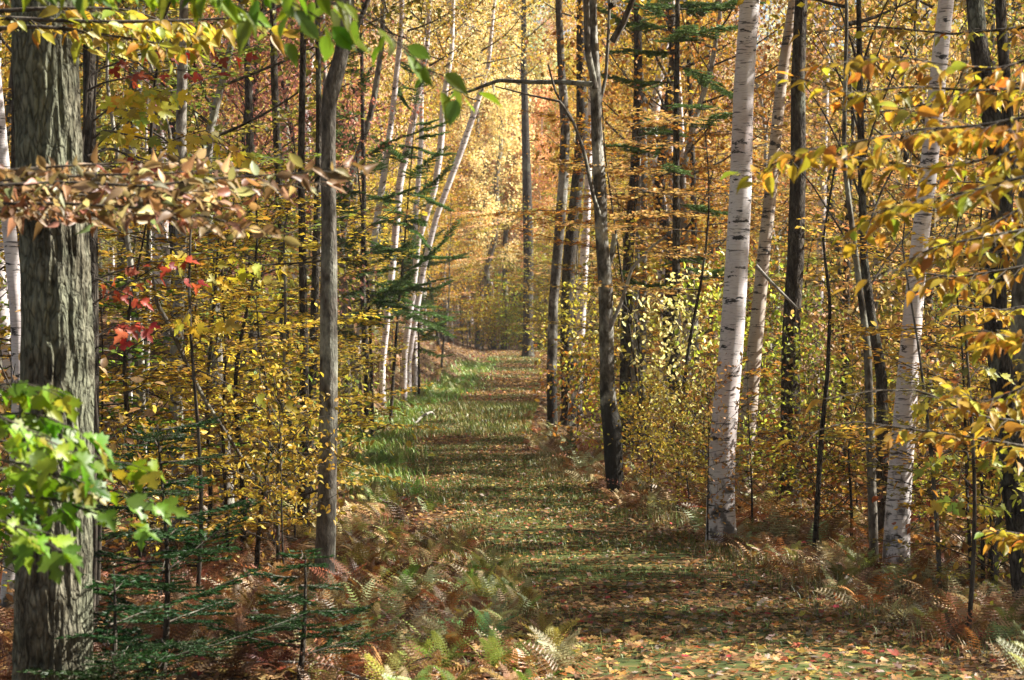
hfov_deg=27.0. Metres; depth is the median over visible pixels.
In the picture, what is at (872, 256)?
understory tree
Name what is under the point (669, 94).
forest tree
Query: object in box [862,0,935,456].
birch tree
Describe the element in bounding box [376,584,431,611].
fern
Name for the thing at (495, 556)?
fern
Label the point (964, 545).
shrub
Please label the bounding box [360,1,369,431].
maple tree
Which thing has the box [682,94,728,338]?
forest tree
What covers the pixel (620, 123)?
forest tree
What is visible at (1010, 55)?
forest tree
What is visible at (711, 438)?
sapling
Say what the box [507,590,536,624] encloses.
fern
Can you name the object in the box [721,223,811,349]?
understory tree
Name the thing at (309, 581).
fern
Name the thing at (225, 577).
fern
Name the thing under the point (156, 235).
forest tree
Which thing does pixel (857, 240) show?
forest tree
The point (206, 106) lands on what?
forest tree
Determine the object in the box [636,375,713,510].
sapling
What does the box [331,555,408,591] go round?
fern
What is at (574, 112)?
forest tree
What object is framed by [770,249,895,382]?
understory tree
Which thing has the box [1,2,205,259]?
forest tree
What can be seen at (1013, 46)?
forest tree
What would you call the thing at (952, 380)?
shrub
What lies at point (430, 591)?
fern
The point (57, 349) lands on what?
oak tree
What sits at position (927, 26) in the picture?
forest tree
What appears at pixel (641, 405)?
sapling
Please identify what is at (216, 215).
sapling
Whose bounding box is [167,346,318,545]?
shrub
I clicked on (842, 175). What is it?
forest tree
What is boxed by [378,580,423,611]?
fern
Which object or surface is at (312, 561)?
fern
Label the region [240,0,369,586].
bent maple
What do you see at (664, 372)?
shrub
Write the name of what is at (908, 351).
birch tree
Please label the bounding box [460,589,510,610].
fern
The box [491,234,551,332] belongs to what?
understory tree
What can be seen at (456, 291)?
understory tree
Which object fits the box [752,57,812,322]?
forest tree
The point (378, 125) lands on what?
forest tree
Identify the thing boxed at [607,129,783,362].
forest tree
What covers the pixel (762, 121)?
forest tree
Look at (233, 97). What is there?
forest tree
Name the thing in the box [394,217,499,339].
understory tree
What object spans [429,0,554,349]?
forest tree
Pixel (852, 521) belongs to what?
fern
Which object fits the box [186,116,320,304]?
understory tree
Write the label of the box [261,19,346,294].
forest tree
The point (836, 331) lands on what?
sapling
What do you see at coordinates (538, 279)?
understory tree
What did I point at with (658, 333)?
sapling
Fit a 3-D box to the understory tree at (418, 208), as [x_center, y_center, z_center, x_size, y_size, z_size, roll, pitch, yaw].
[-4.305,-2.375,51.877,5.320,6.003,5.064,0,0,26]
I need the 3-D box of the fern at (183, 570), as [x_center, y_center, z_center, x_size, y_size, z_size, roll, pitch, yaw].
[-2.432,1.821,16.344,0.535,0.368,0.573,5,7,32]
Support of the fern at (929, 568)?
on the ground at (456, 343)
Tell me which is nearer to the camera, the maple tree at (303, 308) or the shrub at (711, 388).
the maple tree at (303, 308)
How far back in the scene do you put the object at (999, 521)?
15.99 m
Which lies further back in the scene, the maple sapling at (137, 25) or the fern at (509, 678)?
the fern at (509, 678)
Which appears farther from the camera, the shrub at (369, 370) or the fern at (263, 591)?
the shrub at (369, 370)
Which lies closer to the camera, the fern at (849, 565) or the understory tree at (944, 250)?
the fern at (849, 565)
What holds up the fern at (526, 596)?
on the path
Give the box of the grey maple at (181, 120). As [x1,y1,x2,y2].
[114,0,207,532]
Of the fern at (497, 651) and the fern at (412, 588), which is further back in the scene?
the fern at (412, 588)
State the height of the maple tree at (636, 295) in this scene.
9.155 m
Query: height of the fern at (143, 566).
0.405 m
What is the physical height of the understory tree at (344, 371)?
3.982 m
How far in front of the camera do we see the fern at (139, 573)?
15.52 m
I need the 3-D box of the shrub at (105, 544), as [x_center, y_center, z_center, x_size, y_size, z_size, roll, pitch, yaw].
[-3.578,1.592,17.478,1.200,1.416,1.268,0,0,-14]
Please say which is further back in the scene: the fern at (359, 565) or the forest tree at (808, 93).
the forest tree at (808, 93)
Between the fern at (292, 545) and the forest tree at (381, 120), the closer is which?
the fern at (292, 545)
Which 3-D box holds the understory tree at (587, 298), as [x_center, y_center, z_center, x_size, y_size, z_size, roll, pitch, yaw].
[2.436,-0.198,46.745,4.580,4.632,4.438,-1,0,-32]
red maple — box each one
[244,12,259,427]
[245,0,290,462]
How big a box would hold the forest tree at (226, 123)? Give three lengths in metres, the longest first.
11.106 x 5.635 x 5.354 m
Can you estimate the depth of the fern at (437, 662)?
11.20 m
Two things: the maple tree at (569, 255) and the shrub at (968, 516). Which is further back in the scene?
the maple tree at (569, 255)
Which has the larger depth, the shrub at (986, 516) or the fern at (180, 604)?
the shrub at (986, 516)
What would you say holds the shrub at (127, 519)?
on the ground at (456, 343)
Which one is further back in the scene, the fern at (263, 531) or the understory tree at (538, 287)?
the understory tree at (538, 287)
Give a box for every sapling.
[0,5,299,73]
[0,141,264,222]
[0,152,378,246]
[0,173,260,240]
[0,210,110,487]
[0,219,151,406]
[0,275,246,560]
[0,380,188,586]
[2,0,501,127]
[16,570,192,679]
[82,2,259,186]
[88,47,260,627]
[91,255,210,630]
[93,415,317,679]
[98,231,116,290]
[104,233,317,530]
[105,234,145,294]
[133,146,225,277]
[151,277,279,568]
[164,195,298,592]
[193,161,265,270]
[197,274,309,377]
[199,548,397,679]
[207,348,365,564]
[262,255,390,393]
[295,262,381,399]
[309,234,368,311]
[372,266,435,360]
[372,298,435,373]
[373,307,431,383]
[525,206,713,455]
[525,267,615,425]
[588,272,662,378]
[594,249,743,474]
[595,314,681,404]
[607,367,696,499]
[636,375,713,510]
[646,295,704,370]
[647,271,712,409]
[649,241,750,390]
[652,229,838,447]
[652,346,795,543]
[662,352,819,524]
[701,249,807,438]
[709,236,862,441]
[719,101,1023,258]
[736,329,875,494]
[737,309,865,506]
[763,294,873,449]
[766,54,1023,182]
[768,258,933,517]
[774,243,905,420]
[776,389,1023,556]
[789,22,1023,327]
[799,174,1011,537]
[803,273,887,400]
[824,290,893,372]
[832,207,1023,430]
[859,286,976,445]
[860,295,902,413]
[883,286,1009,488]
[890,283,1010,529]
[910,315,1023,643]
[923,361,986,436]
[952,306,989,454]
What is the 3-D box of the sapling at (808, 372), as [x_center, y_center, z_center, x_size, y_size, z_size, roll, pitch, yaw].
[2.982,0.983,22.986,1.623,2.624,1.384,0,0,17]
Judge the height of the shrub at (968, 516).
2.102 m
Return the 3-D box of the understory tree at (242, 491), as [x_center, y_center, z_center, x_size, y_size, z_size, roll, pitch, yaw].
[-2.117,0.159,18.812,3.496,3.975,3.339,0,0,-25]
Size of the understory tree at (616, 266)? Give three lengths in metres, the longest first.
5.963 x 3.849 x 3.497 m
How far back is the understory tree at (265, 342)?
17.98 m
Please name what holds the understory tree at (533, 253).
on the ground at (456, 343)
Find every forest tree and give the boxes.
[0,0,10,444]
[0,0,236,396]
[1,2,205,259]
[1,26,105,151]
[1,30,10,149]
[9,0,442,504]
[79,3,202,172]
[79,18,144,291]
[81,0,281,345]
[81,5,122,282]
[81,32,120,291]
[98,0,177,424]
[101,36,146,281]
[102,114,116,272]
[105,7,231,293]
[118,0,380,383]
[130,5,168,303]
[148,0,237,290]
[164,0,295,238]
[166,7,205,295]
[175,0,367,304]
[188,8,265,256]
[189,0,410,326]
[192,66,298,264]
[194,11,242,205]
[209,11,293,287]
[213,0,453,342]
[225,1,335,302]
[226,42,297,269]
[229,20,322,299]
[259,2,365,130]
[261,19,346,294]
[265,0,372,312]
[271,8,446,325]
[285,53,368,288]
[290,3,390,308]
[291,58,381,254]
[314,0,455,308]
[339,89,411,261]
[343,0,418,292]
[346,0,469,277]
[347,46,408,241]
[347,67,479,319]
[354,0,473,269]
[357,56,457,323]
[360,67,464,270]
[366,0,473,185]
[368,123,457,302]
[369,162,465,331]
[371,60,486,345]
[391,3,506,336]
[392,1,496,341]
[392,22,468,328]
[415,63,469,335]
[417,155,517,341]
[420,63,476,318]
[422,0,565,349]
[428,0,508,341]
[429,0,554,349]
[433,198,475,323]
[437,34,522,342]
[451,62,502,333]
[452,127,489,327]
[453,32,545,348]
[455,0,557,348]
[458,1,533,274]
[462,95,519,302]
[467,0,575,348]
[487,98,547,336]
[498,59,552,348]
[499,65,573,347]
[507,44,603,348]
[509,39,620,287]
[512,0,618,243]
[517,42,631,367]
[518,0,882,463]
[526,122,627,370]
[532,0,609,217]
[534,53,617,347]
[538,22,623,252]
[545,107,630,291]
[553,0,735,440]
[563,2,627,211]
[575,0,735,396]
[575,44,630,218]
[597,0,709,366]
[597,0,767,456]
[599,2,705,357]
[603,0,736,376]
[603,32,720,341]
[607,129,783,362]
[608,114,698,301]
[610,71,635,231]
[622,1,737,313]
[650,0,773,380]
[656,0,855,401]
[665,1,755,240]
[681,13,755,349]
[681,14,768,266]
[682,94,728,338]
[693,26,855,382]
[694,0,820,335]
[696,112,774,314]
[712,0,973,442]
[728,172,836,334]
[749,136,815,351]
[751,86,818,239]
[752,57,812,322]
[753,92,819,272]
[754,0,1023,422]
[755,0,840,337]
[761,36,822,202]
[767,0,1023,500]
[779,0,924,391]
[788,90,952,353]
[790,2,834,242]
[806,52,849,315]
[808,3,945,318]
[809,78,906,360]
[811,190,902,386]
[816,0,933,338]
[831,0,923,309]
[840,81,1010,375]
[862,0,996,231]
[878,0,960,182]
[881,0,1023,303]
[925,0,1023,270]
[948,0,1023,216]
[958,13,1022,192]
[968,0,1023,153]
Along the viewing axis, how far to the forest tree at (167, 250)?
36.52 m
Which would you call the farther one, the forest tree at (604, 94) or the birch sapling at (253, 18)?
the forest tree at (604, 94)
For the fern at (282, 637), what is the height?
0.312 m
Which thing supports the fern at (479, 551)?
on the ground at (456, 343)
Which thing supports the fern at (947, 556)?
on the ground at (456, 343)
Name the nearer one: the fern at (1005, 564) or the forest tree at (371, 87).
the fern at (1005, 564)
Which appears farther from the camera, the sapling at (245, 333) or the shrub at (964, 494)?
the sapling at (245, 333)
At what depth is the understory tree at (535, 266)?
108.85 m
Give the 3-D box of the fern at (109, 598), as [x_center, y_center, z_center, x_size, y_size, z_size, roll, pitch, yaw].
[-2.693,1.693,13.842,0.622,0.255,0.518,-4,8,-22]
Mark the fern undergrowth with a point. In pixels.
(762, 528)
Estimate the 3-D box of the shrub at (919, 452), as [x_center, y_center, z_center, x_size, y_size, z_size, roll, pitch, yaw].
[4.050,1.245,22.639,1.978,2.520,1.756,0,0,4]
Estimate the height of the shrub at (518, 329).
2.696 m
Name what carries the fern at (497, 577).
on the ground at (456, 343)
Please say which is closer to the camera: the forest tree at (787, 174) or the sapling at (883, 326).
the sapling at (883, 326)
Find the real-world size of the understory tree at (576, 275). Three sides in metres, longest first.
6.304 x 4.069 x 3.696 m
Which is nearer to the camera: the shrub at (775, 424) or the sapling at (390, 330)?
the shrub at (775, 424)
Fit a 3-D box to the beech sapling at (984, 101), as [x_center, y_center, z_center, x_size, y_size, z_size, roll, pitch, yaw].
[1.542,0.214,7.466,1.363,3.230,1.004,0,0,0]
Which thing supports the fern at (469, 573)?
on the ground at (456, 343)
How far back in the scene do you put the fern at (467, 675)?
10.41 m
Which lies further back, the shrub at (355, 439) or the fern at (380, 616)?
the shrub at (355, 439)
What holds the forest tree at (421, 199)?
on the ground at (456, 343)
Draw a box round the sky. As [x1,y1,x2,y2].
[208,0,1009,48]
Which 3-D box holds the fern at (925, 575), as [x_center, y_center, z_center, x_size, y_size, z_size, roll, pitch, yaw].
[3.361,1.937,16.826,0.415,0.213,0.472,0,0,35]
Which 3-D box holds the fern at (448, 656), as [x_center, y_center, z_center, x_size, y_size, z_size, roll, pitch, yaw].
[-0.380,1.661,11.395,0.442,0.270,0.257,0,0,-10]
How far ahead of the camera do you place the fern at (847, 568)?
17.49 m
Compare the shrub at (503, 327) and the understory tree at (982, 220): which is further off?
the shrub at (503, 327)
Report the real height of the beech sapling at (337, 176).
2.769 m
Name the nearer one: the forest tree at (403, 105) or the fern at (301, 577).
the fern at (301, 577)
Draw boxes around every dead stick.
[102,563,242,570]
[146,533,296,546]
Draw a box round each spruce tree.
[288,32,455,438]
[290,52,469,423]
[355,194,468,395]
[368,213,406,311]
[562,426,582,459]
[597,0,766,470]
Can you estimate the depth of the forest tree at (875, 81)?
116.61 m
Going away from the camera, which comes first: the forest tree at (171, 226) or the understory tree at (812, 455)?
the understory tree at (812, 455)
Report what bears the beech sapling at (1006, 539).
on the ground at (456, 343)
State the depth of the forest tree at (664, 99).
74.68 m
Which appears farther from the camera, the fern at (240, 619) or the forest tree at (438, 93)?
the forest tree at (438, 93)
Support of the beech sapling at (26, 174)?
on the ground at (456, 343)
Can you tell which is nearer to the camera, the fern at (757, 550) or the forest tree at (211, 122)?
the fern at (757, 550)
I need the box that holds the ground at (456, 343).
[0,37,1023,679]
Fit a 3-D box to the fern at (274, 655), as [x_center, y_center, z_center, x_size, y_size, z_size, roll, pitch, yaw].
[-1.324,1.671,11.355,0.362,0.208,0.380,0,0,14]
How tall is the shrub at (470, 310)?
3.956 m
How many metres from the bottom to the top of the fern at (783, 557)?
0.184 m
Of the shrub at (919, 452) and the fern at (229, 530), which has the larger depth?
the shrub at (919, 452)
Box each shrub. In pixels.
[0,309,187,574]
[0,375,12,601]
[0,434,16,602]
[0,486,137,582]
[2,451,147,547]
[2,478,138,580]
[99,265,119,358]
[99,363,228,544]
[99,394,227,568]
[100,366,202,488]
[125,477,236,555]
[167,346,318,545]
[186,237,206,293]
[209,314,376,518]
[213,301,434,536]
[241,330,294,381]
[243,319,298,397]
[244,328,319,394]
[244,353,350,459]
[245,330,385,470]
[254,408,375,512]
[258,383,369,454]
[269,310,404,446]
[277,339,386,444]
[317,342,370,408]
[318,422,361,456]
[355,316,431,399]
[450,275,515,349]
[452,287,517,348]
[453,287,513,349]
[462,282,521,349]
[463,289,516,346]
[464,297,522,349]
[464,318,501,349]
[473,290,521,349]
[474,305,520,347]
[475,262,541,349]
[491,317,522,344]
[493,300,522,349]
[495,308,540,347]
[509,286,557,345]
[509,332,637,443]
[521,302,560,350]
[551,370,653,452]
[557,358,617,416]
[560,304,664,443]
[584,352,619,409]
[587,400,671,475]
[596,384,753,486]
[601,357,743,462]
[619,324,680,410]
[629,316,777,491]
[676,420,773,478]
[701,358,763,416]
[705,352,780,413]
[735,406,875,530]
[735,429,829,506]
[735,438,795,499]
[741,335,779,417]
[751,327,959,539]
[756,392,833,483]
[759,384,866,518]
[761,351,780,414]
[777,391,835,437]
[778,443,888,522]
[800,341,986,534]
[803,347,893,437]
[808,381,861,441]
[827,402,891,483]
[845,349,1022,582]
[848,431,969,529]
[851,365,979,474]
[888,363,1023,581]
[893,366,1023,578]
[911,455,980,530]
[926,436,1003,539]
[936,420,1023,602]
[957,452,1005,529]
[984,465,1023,604]
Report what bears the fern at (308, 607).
on the ground at (456, 343)
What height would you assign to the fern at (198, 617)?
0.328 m
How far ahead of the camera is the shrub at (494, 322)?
106.44 m
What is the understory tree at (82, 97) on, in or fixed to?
on the ground at (456, 343)
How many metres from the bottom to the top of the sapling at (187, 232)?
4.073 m
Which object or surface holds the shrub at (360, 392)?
on the ground at (456, 343)
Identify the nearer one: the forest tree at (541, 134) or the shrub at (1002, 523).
the shrub at (1002, 523)
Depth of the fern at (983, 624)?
12.94 m
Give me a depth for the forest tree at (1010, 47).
69.62 m
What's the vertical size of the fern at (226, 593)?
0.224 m
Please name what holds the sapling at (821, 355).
on the ground at (456, 343)
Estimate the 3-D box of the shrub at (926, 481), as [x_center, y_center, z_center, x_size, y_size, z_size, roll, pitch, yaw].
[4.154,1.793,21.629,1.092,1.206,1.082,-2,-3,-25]
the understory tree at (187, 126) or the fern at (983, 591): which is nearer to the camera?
the fern at (983, 591)
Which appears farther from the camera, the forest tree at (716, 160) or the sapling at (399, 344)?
the forest tree at (716, 160)
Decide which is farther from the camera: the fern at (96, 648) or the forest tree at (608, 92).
the forest tree at (608, 92)
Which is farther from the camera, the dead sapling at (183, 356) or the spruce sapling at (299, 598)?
the dead sapling at (183, 356)
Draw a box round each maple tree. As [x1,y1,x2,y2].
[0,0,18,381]
[83,3,101,601]
[235,0,496,537]
[247,0,406,430]
[309,0,321,509]
[339,0,433,415]
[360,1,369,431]
[481,0,575,356]
[546,0,569,430]
[559,0,586,426]
[617,0,714,454]
[619,0,641,456]
[630,11,647,446]
[631,154,640,445]
[737,0,966,546]
[779,0,807,512]
[842,0,878,563]
[966,0,1023,618]
[1010,147,1023,436]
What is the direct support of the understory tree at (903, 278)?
on the ground at (456, 343)
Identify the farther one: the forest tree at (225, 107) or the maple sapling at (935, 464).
the forest tree at (225, 107)
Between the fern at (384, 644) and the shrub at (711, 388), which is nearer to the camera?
the fern at (384, 644)
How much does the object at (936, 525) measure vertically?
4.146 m
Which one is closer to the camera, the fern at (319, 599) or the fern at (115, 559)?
the fern at (319, 599)
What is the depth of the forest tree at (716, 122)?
129.91 m
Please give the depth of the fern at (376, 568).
17.35 m
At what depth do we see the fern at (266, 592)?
14.61 m
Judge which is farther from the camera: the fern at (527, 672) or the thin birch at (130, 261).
the thin birch at (130, 261)
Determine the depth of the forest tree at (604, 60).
149.47 m
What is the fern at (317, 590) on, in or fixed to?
on the ground at (456, 343)
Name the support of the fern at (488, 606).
on the ground at (456, 343)
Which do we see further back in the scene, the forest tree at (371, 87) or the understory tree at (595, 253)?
the understory tree at (595, 253)
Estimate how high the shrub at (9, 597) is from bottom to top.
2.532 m
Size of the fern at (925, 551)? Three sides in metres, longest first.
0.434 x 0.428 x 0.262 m
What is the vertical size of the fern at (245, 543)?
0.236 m
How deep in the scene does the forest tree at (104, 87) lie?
46.58 m
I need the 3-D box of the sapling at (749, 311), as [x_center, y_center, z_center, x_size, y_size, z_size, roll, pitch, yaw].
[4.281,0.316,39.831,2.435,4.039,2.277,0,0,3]
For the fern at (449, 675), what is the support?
on the ground at (456, 343)
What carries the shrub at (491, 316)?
on the ground at (456, 343)
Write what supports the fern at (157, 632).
on the ground at (456, 343)
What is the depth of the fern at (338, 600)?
14.02 m
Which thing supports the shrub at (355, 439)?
on the ground at (456, 343)
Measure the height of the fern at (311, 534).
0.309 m
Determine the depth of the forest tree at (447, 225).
94.74 m
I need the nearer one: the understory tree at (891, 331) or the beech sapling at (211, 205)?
the beech sapling at (211, 205)
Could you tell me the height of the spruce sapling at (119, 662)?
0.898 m
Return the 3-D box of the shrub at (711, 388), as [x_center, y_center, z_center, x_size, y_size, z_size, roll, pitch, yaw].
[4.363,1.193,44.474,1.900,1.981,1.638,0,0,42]
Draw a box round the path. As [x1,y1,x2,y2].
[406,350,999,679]
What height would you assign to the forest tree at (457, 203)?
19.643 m
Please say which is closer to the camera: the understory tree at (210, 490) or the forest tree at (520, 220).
the understory tree at (210, 490)
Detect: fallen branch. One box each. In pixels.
[247,661,368,679]
[415,411,434,422]
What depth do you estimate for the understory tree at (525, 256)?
72.87 m
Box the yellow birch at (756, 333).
[735,0,794,506]
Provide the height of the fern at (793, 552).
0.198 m
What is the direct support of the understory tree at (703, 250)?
on the ground at (456, 343)
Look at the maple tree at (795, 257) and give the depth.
24.92 m
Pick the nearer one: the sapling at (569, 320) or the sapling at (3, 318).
the sapling at (3, 318)
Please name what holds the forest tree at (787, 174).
on the ground at (456, 343)
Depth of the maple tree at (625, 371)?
32.94 m
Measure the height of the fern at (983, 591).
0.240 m
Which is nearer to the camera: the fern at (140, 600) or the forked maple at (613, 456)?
the fern at (140, 600)
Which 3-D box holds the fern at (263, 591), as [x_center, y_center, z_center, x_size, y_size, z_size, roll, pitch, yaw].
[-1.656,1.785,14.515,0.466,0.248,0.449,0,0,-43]
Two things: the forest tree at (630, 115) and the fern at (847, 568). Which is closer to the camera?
the fern at (847, 568)
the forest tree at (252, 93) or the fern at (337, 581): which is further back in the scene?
the forest tree at (252, 93)
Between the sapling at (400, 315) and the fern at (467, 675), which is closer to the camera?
the fern at (467, 675)
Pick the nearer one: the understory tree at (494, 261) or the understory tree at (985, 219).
the understory tree at (985, 219)
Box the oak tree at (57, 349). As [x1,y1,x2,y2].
[10,0,94,679]
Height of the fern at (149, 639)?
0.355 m
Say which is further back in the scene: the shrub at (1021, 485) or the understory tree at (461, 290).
the understory tree at (461, 290)
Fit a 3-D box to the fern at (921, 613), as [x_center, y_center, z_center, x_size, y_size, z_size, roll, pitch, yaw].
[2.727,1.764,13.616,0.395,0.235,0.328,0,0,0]
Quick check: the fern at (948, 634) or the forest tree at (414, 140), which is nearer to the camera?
the fern at (948, 634)
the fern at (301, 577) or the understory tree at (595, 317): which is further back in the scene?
the understory tree at (595, 317)
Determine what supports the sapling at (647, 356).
on the ground at (456, 343)
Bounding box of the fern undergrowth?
[0,290,1023,679]
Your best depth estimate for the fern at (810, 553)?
19.43 m
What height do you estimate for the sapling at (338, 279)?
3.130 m
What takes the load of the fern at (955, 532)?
on the ground at (456, 343)
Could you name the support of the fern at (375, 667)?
on the ground at (456, 343)
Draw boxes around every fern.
[0,622,13,653]
[0,637,11,679]
[3,623,123,651]
[94,598,171,659]
[98,577,135,612]
[100,556,190,602]
[101,552,153,579]
[102,550,154,572]
[103,568,177,591]
[110,602,181,634]
[122,565,156,595]
[123,551,172,589]
[129,593,175,614]
[131,615,196,661]
[139,561,213,589]
[142,592,236,629]
[148,600,210,651]
[152,646,232,677]
[169,610,246,660]
[170,558,226,589]
[175,596,230,619]
[186,589,240,615]
[187,600,249,626]
[195,573,236,604]
[199,600,272,643]
[201,568,231,586]
[202,629,262,679]
[208,516,256,543]
[211,620,280,647]
[212,584,290,620]
[215,587,299,627]
[215,614,296,657]
[225,588,309,627]
[231,638,298,668]
[232,572,278,586]
[234,607,321,659]
[235,524,269,552]
[236,541,272,563]
[238,587,289,605]
[241,568,298,584]
[242,552,304,590]
[243,568,307,596]
[245,582,288,607]
[248,607,397,663]
[254,631,299,665]
[267,528,308,559]
[268,590,318,612]
[274,565,310,600]
[274,597,321,620]
[283,518,341,539]
[285,601,338,619]
[287,524,315,539]
[290,606,372,644]
[291,555,332,590]
[292,567,329,588]
[295,539,349,553]
[301,579,332,598]
[309,557,366,586]
[317,573,371,603]
[321,586,373,617]
[330,572,394,596]
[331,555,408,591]
[332,576,381,605]
[335,635,405,670]
[336,529,375,553]
[337,602,397,647]
[338,555,380,575]
[338,572,380,594]
[338,597,392,620]
[342,536,396,572]
[342,543,392,561]
[343,555,370,577]
[344,530,389,548]
[352,559,395,580]
[359,545,407,572]
[359,608,411,636]
[360,616,409,637]
[361,651,418,679]
[364,559,400,577]
[365,564,402,589]
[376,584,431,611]
[377,580,433,600]
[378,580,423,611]
[380,564,420,588]
[381,664,442,679]
[383,665,428,679]
[392,564,418,579]
[394,592,444,614]
[397,639,434,666]
[400,643,459,675]
[402,629,476,670]
[415,534,453,559]
[417,614,482,651]
[418,665,479,679]
[420,582,462,609]
[421,581,469,614]
[423,606,471,633]
[432,664,475,679]
[434,599,473,613]
[441,612,492,650]
[443,568,481,590]
[450,599,505,620]
[451,550,491,563]
[451,572,492,594]
[452,563,512,597]
[452,602,494,630]
[452,607,518,639]
[460,571,491,580]
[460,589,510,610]
[462,628,529,669]
[467,547,507,572]
[468,548,515,573]
[470,548,520,572]
[470,595,520,627]
[471,559,503,576]
[477,584,498,597]
[478,661,543,679]
[480,598,518,619]
[481,561,538,582]
[489,573,548,601]
[493,572,523,593]
[501,576,538,596]
[505,585,543,609]
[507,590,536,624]
[507,596,540,608]
[511,590,547,607]
[513,610,576,643]
[513,667,561,679]
[518,617,579,654]
[519,636,564,653]
[529,626,587,670]
[530,619,561,633]
[745,543,768,559]
[773,551,811,565]
[784,540,804,560]
[798,545,818,557]
[821,566,854,600]
[827,560,863,581]
[832,556,873,580]
[836,553,867,576]
[839,553,882,583]
[840,518,883,549]
[842,546,880,570]
[843,546,895,569]
[843,569,884,595]
[847,529,882,553]
[863,539,882,553]
[880,531,934,550]
[886,566,912,584]
[897,556,931,585]
[906,556,963,588]
[910,538,954,561]
[913,598,965,629]
[914,577,964,596]
[916,549,967,573]
[916,573,962,594]
[916,590,932,613]
[921,542,967,564]
[923,616,983,642]
[931,611,981,649]
[935,555,967,572]
[940,530,971,561]
[942,522,970,543]
[944,577,992,593]
[945,630,989,654]
[948,582,1008,601]
[951,582,1012,621]
[957,620,1010,643]
[964,578,1001,592]
[974,583,1004,601]
[978,596,1023,627]
[981,620,1023,658]
[996,637,1023,679]
[999,562,1010,583]
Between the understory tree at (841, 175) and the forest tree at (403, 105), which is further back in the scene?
the forest tree at (403, 105)
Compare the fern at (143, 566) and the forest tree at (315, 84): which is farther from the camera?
the forest tree at (315, 84)
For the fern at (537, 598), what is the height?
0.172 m
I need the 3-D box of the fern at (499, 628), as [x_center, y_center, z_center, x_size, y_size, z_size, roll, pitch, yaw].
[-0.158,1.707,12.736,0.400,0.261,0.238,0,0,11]
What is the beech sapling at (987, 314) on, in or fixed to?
on the ground at (456, 343)
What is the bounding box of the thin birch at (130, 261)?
[106,6,147,521]
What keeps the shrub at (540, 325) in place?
on the ground at (456, 343)
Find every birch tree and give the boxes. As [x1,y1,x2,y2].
[0,70,20,610]
[351,0,476,381]
[364,0,491,386]
[364,0,527,401]
[378,0,492,407]
[395,0,574,395]
[515,0,659,414]
[583,0,738,455]
[650,0,797,545]
[809,0,872,446]
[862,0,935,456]
[882,0,953,575]
[904,0,1023,459]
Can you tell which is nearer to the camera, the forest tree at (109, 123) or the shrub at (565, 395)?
the shrub at (565, 395)
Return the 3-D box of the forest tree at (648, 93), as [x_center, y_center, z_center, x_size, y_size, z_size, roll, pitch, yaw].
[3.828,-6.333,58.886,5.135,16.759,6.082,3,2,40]
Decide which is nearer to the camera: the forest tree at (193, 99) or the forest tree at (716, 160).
the forest tree at (193, 99)
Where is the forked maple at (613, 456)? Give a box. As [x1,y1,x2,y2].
[451,0,683,493]
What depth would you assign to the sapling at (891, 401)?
20.28 m
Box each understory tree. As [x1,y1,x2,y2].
[0,0,370,531]
[0,87,156,443]
[0,168,302,566]
[2,2,103,161]
[2,51,111,149]
[3,64,116,245]
[5,0,344,479]
[96,56,235,237]
[99,127,372,530]
[99,135,429,553]
[100,19,199,261]
[100,99,241,253]
[118,197,438,483]
[132,134,286,286]
[145,284,433,567]
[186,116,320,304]
[218,173,422,367]
[225,176,421,370]
[246,130,455,325]
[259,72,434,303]
[384,247,472,328]
[386,134,516,338]
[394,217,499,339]
[396,188,512,371]
[406,190,497,339]
[409,238,500,339]
[420,215,473,314]
[426,241,502,340]
[428,226,492,344]
[432,193,520,346]
[435,194,514,345]
[441,183,522,332]
[448,187,518,317]
[453,203,522,343]
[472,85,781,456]
[487,251,575,347]
[488,264,548,341]
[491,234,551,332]
[494,160,650,370]
[494,231,655,369]
[495,227,596,349]
[498,137,717,398]
[499,177,575,314]
[499,194,575,347]
[500,231,717,399]
[505,236,620,360]
[505,237,655,402]
[506,249,616,310]
[508,193,634,357]
[519,241,596,327]
[519,279,646,403]
[534,78,851,497]
[540,164,652,381]
[588,142,723,387]
[615,276,767,395]
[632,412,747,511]
[633,136,835,397]
[648,197,755,364]
[680,197,832,378]
[681,221,953,473]
[702,273,858,408]
[704,168,827,337]
[721,0,980,455]
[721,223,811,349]
[722,218,828,352]
[729,67,979,362]
[752,82,945,326]
[761,363,947,542]
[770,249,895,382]
[778,173,1011,425]
[781,172,869,324]
[794,162,1019,580]
[810,120,1023,481]
[811,150,909,384]
[844,341,1023,588]
[855,114,1014,421]
[869,177,1011,449]
[898,112,1022,364]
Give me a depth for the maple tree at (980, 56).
14.44 m
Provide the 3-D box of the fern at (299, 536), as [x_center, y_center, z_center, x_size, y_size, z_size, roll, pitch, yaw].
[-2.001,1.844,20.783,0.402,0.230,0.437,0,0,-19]
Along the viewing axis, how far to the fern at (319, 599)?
13.56 m
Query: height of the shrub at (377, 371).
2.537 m
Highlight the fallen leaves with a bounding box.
[0,292,1023,679]

